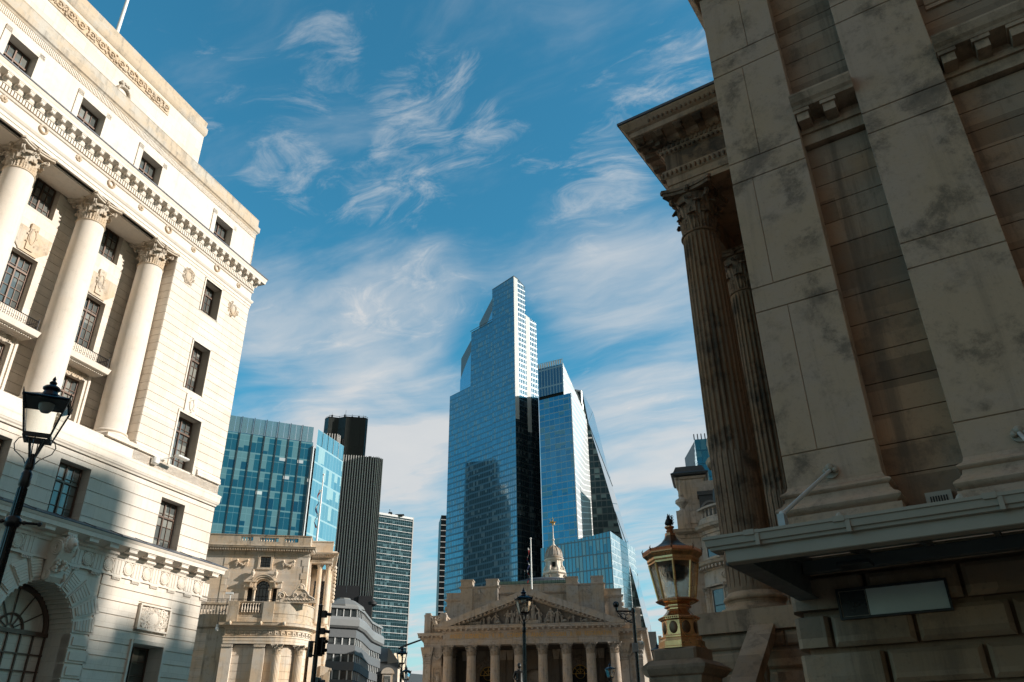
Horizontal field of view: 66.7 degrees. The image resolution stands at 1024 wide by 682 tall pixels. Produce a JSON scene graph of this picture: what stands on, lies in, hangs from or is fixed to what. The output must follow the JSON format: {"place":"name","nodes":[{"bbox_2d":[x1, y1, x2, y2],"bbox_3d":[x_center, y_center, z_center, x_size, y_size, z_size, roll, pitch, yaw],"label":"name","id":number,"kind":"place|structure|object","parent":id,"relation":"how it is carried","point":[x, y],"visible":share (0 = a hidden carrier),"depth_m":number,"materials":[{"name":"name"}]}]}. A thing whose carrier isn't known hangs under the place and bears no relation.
{"place":"outdoors","nodes":[
{"label":"outdoors","id":0,"kind":"place"},
{"bbox_2d":[0,0,267,681],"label":"bank building","id":1,"kind":"structure","parent":0,"point":[131,277],"depth_m":38.11,"materials":[{"name":"stone"}]},
{"bbox_2d":[0,343,4,357],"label":"window","id":2,"kind":"structure","parent":1,"relation":"in","point":[1,345],"depth_m":34.47,"materials":[{"name":"glass"}]},
{"bbox_2d":[0,251,31,308],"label":"window","id":3,"kind":"structure","parent":1,"relation":"in","point":[17,269],"depth_m":35.66,"materials":[{"name":"grey glass"}]},
{"bbox_2d":[3,41,29,72],"bbox_3d":[-23.082,-12.751,35.810,0.130,2.030,1.440,-10,-29,17],"label":"window","id":4,"kind":"structure","parent":1,"relation":"in","point":[11,51],"depth_m":36.18,"materials":[{"name":"grey glass"}]},
{"bbox_2d":[0,584,48,681],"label":"arched window","id":5,"kind":"structure","parent":1,"relation":"in","point":[44,634],"depth_m":32.45,"materials":[{"name":"black glass"}]},
{"bbox_2d":[28,178,55,217],"bbox_3d":[-22.913,-6.915,37.704,0.120,1.900,1.360,-10,-29,17],"label":"window","id":6,"kind":"structure","parent":1,"relation":"in","point":[42,196],"depth_m":37.86,"materials":[{"name":"black glass"}]},
{"bbox_2d":[47,462,82,517],"bbox_3d":[-19.853,6.646,34.202,0.130,2.500,1.640,-10,-29,17],"label":"window","id":7,"kind":"structure","parent":1,"relation":"in","point":[67,480],"depth_m":34.44,"materials":[{"name":"blue glass"}]},
{"bbox_2d":[59,375,78,408],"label":"window","id":8,"kind":"structure","parent":1,"relation":"in","point":[69,386],"depth_m":37.51,"materials":[{"name":"grey glass"}]},
{"bbox_2d":[75,297,99,347],"bbox_3d":[-21.484,-0.934,38.920,0.130,2.750,1.360,-10,-29,17],"label":"window","id":9,"kind":"structure","parent":1,"relation":"in","point":[89,314],"depth_m":39.20,"materials":[{"name":"grey glass"}]},
{"bbox_2d":[77,104,97,130],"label":"window","id":10,"kind":"structure","parent":1,"relation":"in","point":[84,114],"depth_m":39.67,"materials":[{"name":"grey glass"}]},
{"bbox_2d":[98,227,118,261],"bbox_3d":[-21.532,-5.097,41.155,0.120,1.900,1.360,-10,-29,17],"label":"window","id":11,"kind":"structure","parent":1,"relation":"in","point":[109,242],"depth_m":41.40,"materials":[{"name":"black glass"}]},
{"bbox_2d":[116,0,128,31],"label":"flagpole","id":12,"kind":"object","parent":1,"relation":"on","point":[120,21],"depth_m":47.87,"materials":[{"name":"white metal"}]},
{"bbox_2d":[125,647,148,681],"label":"window","id":13,"kind":"structure","parent":1,"relation":"in","point":[138,658],"depth_m":36.97,"materials":[{"name":"black glass"}]},
{"bbox_2d":[139,157,154,180],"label":"window","id":14,"kind":"structure","parent":1,"relation":"in","point":[145,167],"depth_m":43.18,"materials":[{"name":"grey glass"}]},
{"bbox_2d":[153,500,176,547],"bbox_3d":[-17.777,9.378,39.388,0.130,2.500,1.640,-10,-29,17],"label":"window","id":15,"kind":"structure","parent":1,"relation":"in","point":[167,512],"depth_m":39.68,"materials":[{"name":"grey glass"}]},
{"bbox_2d":[151,454,189,464],"bbox_3d":[-17.215,6.029,39.280,1.790,0.560,0.683,18,-33,-32],"label":"floodlight","id":16,"kind":"object","parent":1,"relation":"attached to","point":[155,460],"visible":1,"depth_m":39.13,"materials":[{"name":"white paint"}]},
{"bbox_2d":[169,416,192,469],"bbox_3d":[-17.876,5.473,41.467,0.130,2.950,1.650,-10,-29,17],"label":"window","id":17,"kind":"structure","parent":1,"relation":"in","point":[183,431],"depth_m":41.84,"materials":[{"name":"grey glass"}]},
{"bbox_2d":[185,346,201,391],"bbox_3d":[-17.984,1.598,43.338,0.130,2.850,1.330,-10,-29,17],"label":"window","id":18,"kind":"structure","parent":1,"relation":"in","point":[195,359],"depth_m":43.67,"materials":[{"name":"grey glass"}]},
{"bbox_2d":[201,286,213,315],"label":"window","id":19,"kind":"structure","parent":1,"relation":"in","point":[208,293],"depth_m":45.77,"materials":[{"name":"grey glass"}]},
{"bbox_2d":[214,222,226,241],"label":"window","id":20,"kind":"structure","parent":1,"relation":"in","point":[219,231],"depth_m":48.40,"materials":[{"name":"grey glass"}]},
{"bbox_2d":[187,533,338,681],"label":"stone bank block","id":21,"kind":"structure","parent":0,"point":[282,589],"depth_m":70.47,"materials":[{"name":"beige stone"}]},
{"bbox_2d":[215,601,227,630],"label":"security camera","id":22,"kind":"object","parent":21,"relation":"attached to","point":[217,627],"visible":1,"depth_m":67.72,"materials":[{"name":"white paint"}]},
{"bbox_2d":[254,581,269,600],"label":"arched window","id":23,"kind":"structure","parent":21,"relation":"in","point":[262,591],"depth_m":74.68,"materials":[{"name":"black glass"}]},
{"bbox_2d":[260,557,270,567],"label":"window","id":24,"kind":"structure","parent":21,"relation":"in","point":[265,561],"depth_m":75.97,"materials":[{"name":"black glass"}]},
{"bbox_2d":[312,581,324,605],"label":"loggia window","id":25,"kind":"structure","parent":21,"relation":"in","point":[322,582],"depth_m":79.72,"materials":[{"name":"black glass"}]},
{"bbox_2d":[315,473,324,540],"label":"flagpole","id":26,"kind":"object","parent":21,"relation":"on","point":[317,531],"visible":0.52,"depth_m":81.33,"materials":[{"name":"white metal"}]},
{"bbox_2d":[314,490,320,527],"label":"furled flag","id":27,"kind":"object","parent":26,"relation":"hanging from","point":[316,508],"visible":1,"depth_m":81.49,"materials":[{"name":"white fabric"}]},
{"bbox_2d":[322,413,382,619],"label":"ribbed dark tower","id":28,"kind":"structure","parent":0,"point":[358,512],"depth_m":441.71,"materials":[{"name":"black metal"}]},
{"bbox_2d":[333,585,376,617],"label":"dark service block","id":29,"kind":"structure","parent":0,"point":[367,603],"depth_m":283.79,"materials":[{"name":"grey concrete"}]},
{"bbox_2d":[378,647,400,681],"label":"slate mansard house","id":30,"kind":"structure","parent":0,"point":[388,669],"depth_m":139.25,"materials":[{"name":"stone"}]},
{"bbox_2d":[384,675,390,681],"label":"window","id":31,"kind":"structure","parent":30,"relation":"in","point":[387,678],"depth_m":136.35,"materials":[{"name":"white metal"}]},
{"bbox_2d":[372,509,413,665],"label":"banded glass tower","id":32,"kind":"structure","parent":0,"point":[391,597],"depth_m":509.14,"materials":[{"name":"glass"}]},
{"bbox_2d":[87,0,713,673],"label":"sky","id":33,"kind":"structure","parent":0,"point":[397,163],"materials":[{"name":"blue"}]},
{"bbox_2d":[436,515,445,615],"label":"dark banded building","id":34,"kind":"structure","parent":0,"point":[441,568],"depth_m":550.35,"materials":[{"name":"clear glass"}]},
{"bbox_2d":[444,276,542,612],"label":"faceted skyscraper","id":35,"kind":"structure","parent":0,"point":[494,517],"depth_m":470.47,"materials":[{"name":"blue glass"}]},
{"bbox_2d":[650,643,658,657],"bbox_3d":[6.919,17.082,35.534,0.500,6.250,0.500,8,-29,-15],"label":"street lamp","id":36,"kind":"object","parent":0,"point":[656,647],"visible":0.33,"depth_m":36.85,"materials":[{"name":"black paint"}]},
{"bbox_2d":[670,440,727,613],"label":"turret building","id":37,"kind":"structure","parent":0,"point":[696,514],"depth_m":54.89,"materials":[{"name":"brown stone"}]},
{"bbox_2d":[685,433,712,479],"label":"blue glass tower","id":38,"kind":"structure","parent":0,"point":[697,453],"depth_m":429.46,"materials":[{"name":"glass"}]},
{"bbox_3d":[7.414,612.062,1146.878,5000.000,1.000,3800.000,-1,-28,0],"label":"ground","id":39,"kind":"structure","parent":0,"visible":0},
{"bbox_2d":[210,415,343,568],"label":"blue glass office","id":40,"kind":"structure","parent":39,"relation":"on","point":[271,485],"depth_m":167.54,"materials":[{"name":"teal glass"}]},
{"bbox_2d":[325,549,383,681],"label":"grey panel office","id":41,"kind":"structure","parent":39,"relation":"on","point":[355,641],"depth_m":120.77,"materials":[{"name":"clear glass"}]},
{"bbox_2d":[393,653,422,681],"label":"white terrace","id":42,"kind":"structure","parent":39,"relation":"on","point":[415,678],"depth_m":156.63,"materials":[{"name":"paint"}]},
{"bbox_2d":[398,639,420,667],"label":"diagonal jib","id":43,"kind":"object","parent":39,"relation":"on","point":[409,644],"visible":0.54,"depth_m":130.19,"materials":[{"name":"metal"}]},
{"bbox_2d":[417,517,652,681],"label":"temple fronted exchange","id":44,"kind":"structure","parent":39,"relation":"on","point":[576,631],"depth_m":104.91,"materials":[{"name":"stone"}]},
{"bbox_2d":[480,667,489,681],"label":"arched window","id":45,"kind":"structure","parent":44,"relation":"in","point":[485,673],"depth_m":107.86,"materials":[{"name":"black glass"}]},
{"bbox_2d":[530,537,532,588],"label":"flagpole","id":46,"kind":"object","parent":44,"relation":"on","point":[531,562],"visible":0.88,"depth_m":113.43,"materials":[{"name":"white metal"}]},
{"bbox_2d":[527,548,529,582],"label":"furled flag","id":47,"kind":"object","parent":46,"relation":"hanging from","point":[528,565],"visible":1,"depth_m":113.03,"materials":[{"name":"grey fabric"}]},
{"bbox_2d":[572,665,586,681],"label":"arched window","id":48,"kind":"structure","parent":44,"relation":"in","point":[579,673],"depth_m":106.79,"materials":[{"name":"black glass"}]},
{"bbox_2d":[538,359,637,609],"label":"leaning office tower","id":49,"kind":"structure","parent":39,"relation":"on","point":[609,556],"depth_m":419.01,"materials":[{"name":"blue glass"}]},
{"bbox_2d":[575,389,651,631],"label":"wedge skyscraper","id":50,"kind":"structure","parent":39,"relation":"on","point":[606,515],"depth_m":459.31,"materials":[{"name":"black glass"}]},
{"bbox_2d":[613,601,642,681],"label":"scroll arm post","id":51,"kind":"object","parent":39,"relation":"on","point":[633,622],"visible":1,"depth_m":37.31,"materials":[{"name":"black paint"}]},
{"bbox_2d":[648,631,661,660],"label":"street building","id":52,"kind":"structure","parent":39,"relation":"on","point":[653,638],"depth_m":138.23,"materials":[{"name":"grey stone"}]},
{"bbox_2d":[641,646,730,681],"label":"stone pier","id":53,"kind":"structure","parent":39,"relation":"on","point":[688,664],"depth_m":11.12,"materials":[{"name":"grey stone"}]},
{"bbox_2d":[641,514,706,648],"bbox_3d":[2.514,3.674,12.018,0.876,2.041,0.876,-18,-33,29],"label":"copper lantern","id":54,"kind":"object","parent":53,"relation":"on","point":[671,559],"visible":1,"depth_m":11.76,"materials":[{"name":"gold metal"}]},
{"bbox_2d":[617,0,1023,681],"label":"columned mansion","id":55,"kind":"structure","parent":39,"relation":"on","point":[843,184],"depth_m":9.95,"materials":[{"name":"stone"}]},
{"bbox_2d":[702,425,1023,600],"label":"glass canopy","id":56,"kind":"object","parent":55,"relation":"attached to","point":[777,558],"visible":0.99,"depth_m":6.54,"materials":[{"name":"beige paint"}]},
{"bbox_2d":[835,577,953,620],"bbox_3d":[3.910,2.658,7.996,1.070,0.310,0.055,-18,-32,29],"label":"blank sign","id":57,"kind":"object","parent":55,"relation":"attached to","point":[904,598],"visible":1,"depth_m":7.97,"materials":[{"name":"grey metal"}]},
{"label":"road","id":58,"kind":"structure","parent":0,"visible":0},
{"bbox_2d":[0,377,72,584],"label":"street lamp","id":59,"kind":"object","parent":58,"relation":"on","point":[47,412],"visible":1,"depth_m":9.03,"materials":[{"name":"black metal"}]},
{"bbox_2d":[307,604,331,681],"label":"traffic signal","id":60,"kind":"object","parent":58,"relation":"on","point":[320,649],"visible":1,"depth_m":20.02,"materials":[{"name":"black paint"}]},
{"bbox_2d":[396,646,407,681],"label":"street lamp","id":61,"kind":"object","parent":58,"relation":"on","point":[401,656],"visible":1,"depth_m":36.76,"materials":[{"name":"black metal"}]},
{"bbox_2d":[402,665,411,680],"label":"street lamp","id":62,"kind":"object","parent":58,"relation":"on","point":[406,672],"visible":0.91,"depth_m":42.88,"materials":[{"name":"black metal"}]},
{"bbox_2d":[513,663,522,681],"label":"bronze statue","id":63,"kind":"object","parent":58,"relation":"on","point":[518,673],"visible":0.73,"depth_m":64.39,"materials":[{"name":"black metal"}]},
{"bbox_2d":[514,587,532,681],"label":"street lamp","id":64,"kind":"object","parent":58,"relation":"on","point":[523,601],"visible":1,"depth_m":24.74,"materials":[{"name":"black metal"}]},
{"bbox_2d":[604,662,615,681],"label":"street lamp","id":65,"kind":"object","parent":58,"relation":"on","point":[609,671],"visible":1,"depth_m":40.24,"materials":[{"name":"black metal"}]}
]}

